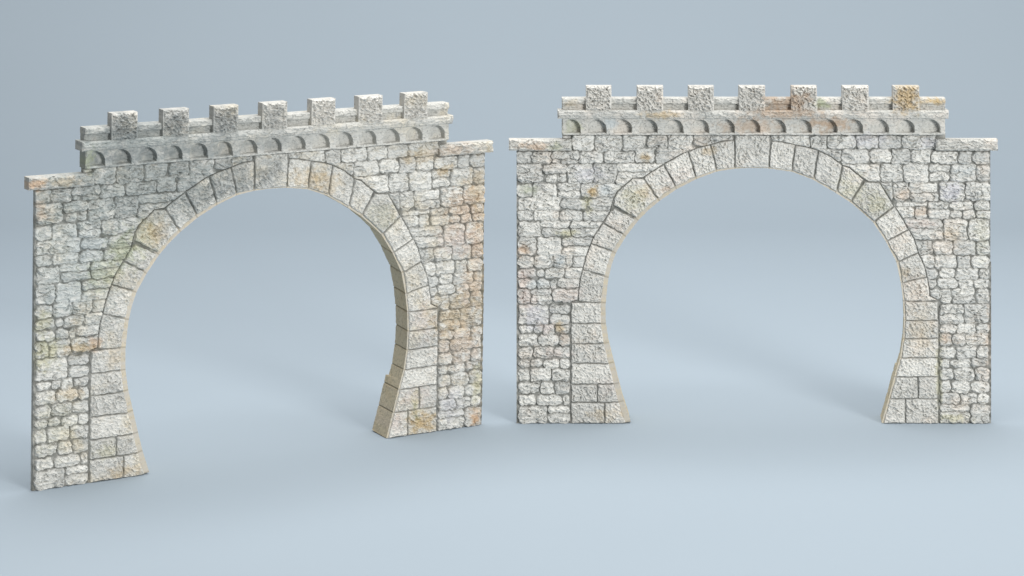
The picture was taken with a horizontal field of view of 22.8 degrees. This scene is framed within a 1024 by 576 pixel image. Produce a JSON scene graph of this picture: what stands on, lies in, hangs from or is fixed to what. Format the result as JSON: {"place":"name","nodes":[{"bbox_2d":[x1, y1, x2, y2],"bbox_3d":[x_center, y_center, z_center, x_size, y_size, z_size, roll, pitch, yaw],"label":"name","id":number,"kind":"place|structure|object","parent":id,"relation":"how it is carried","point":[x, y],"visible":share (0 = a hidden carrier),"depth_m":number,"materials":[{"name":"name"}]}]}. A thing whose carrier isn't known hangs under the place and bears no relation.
{"place":"outdoors","nodes":[
{"label":"outdoors","id":0,"kind":"place"},
{"bbox_2d":[0,0,1023,575],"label":"ground","id":1,"kind":"structure","parent":0,"point":[754,320],"depth_m":4.19,"materials":[{"name":"blue paper"}]},
{"bbox_2d":[24,91,492,490],"bbox_3d":[-0.327,-0.012,3.368,0.678,0.479,0.069,-7,15,-32],"label":"tunnel portal","id":2,"kind":"object","parent":1,"relation":"on","point":[403,180],"visible":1,"depth_m":3.29,"materials":[{"name":"stone"}]},
{"bbox_2d":[509,85,997,423],"bbox_3d":[0.336,-0.047,3.557,0.681,0.479,0.068,0,11,0],"label":"tunnel portal","id":3,"kind":"object","parent":1,"relation":"on","point":[602,176],"visible":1,"depth_m":3.53,"materials":[{"name":"stone"}]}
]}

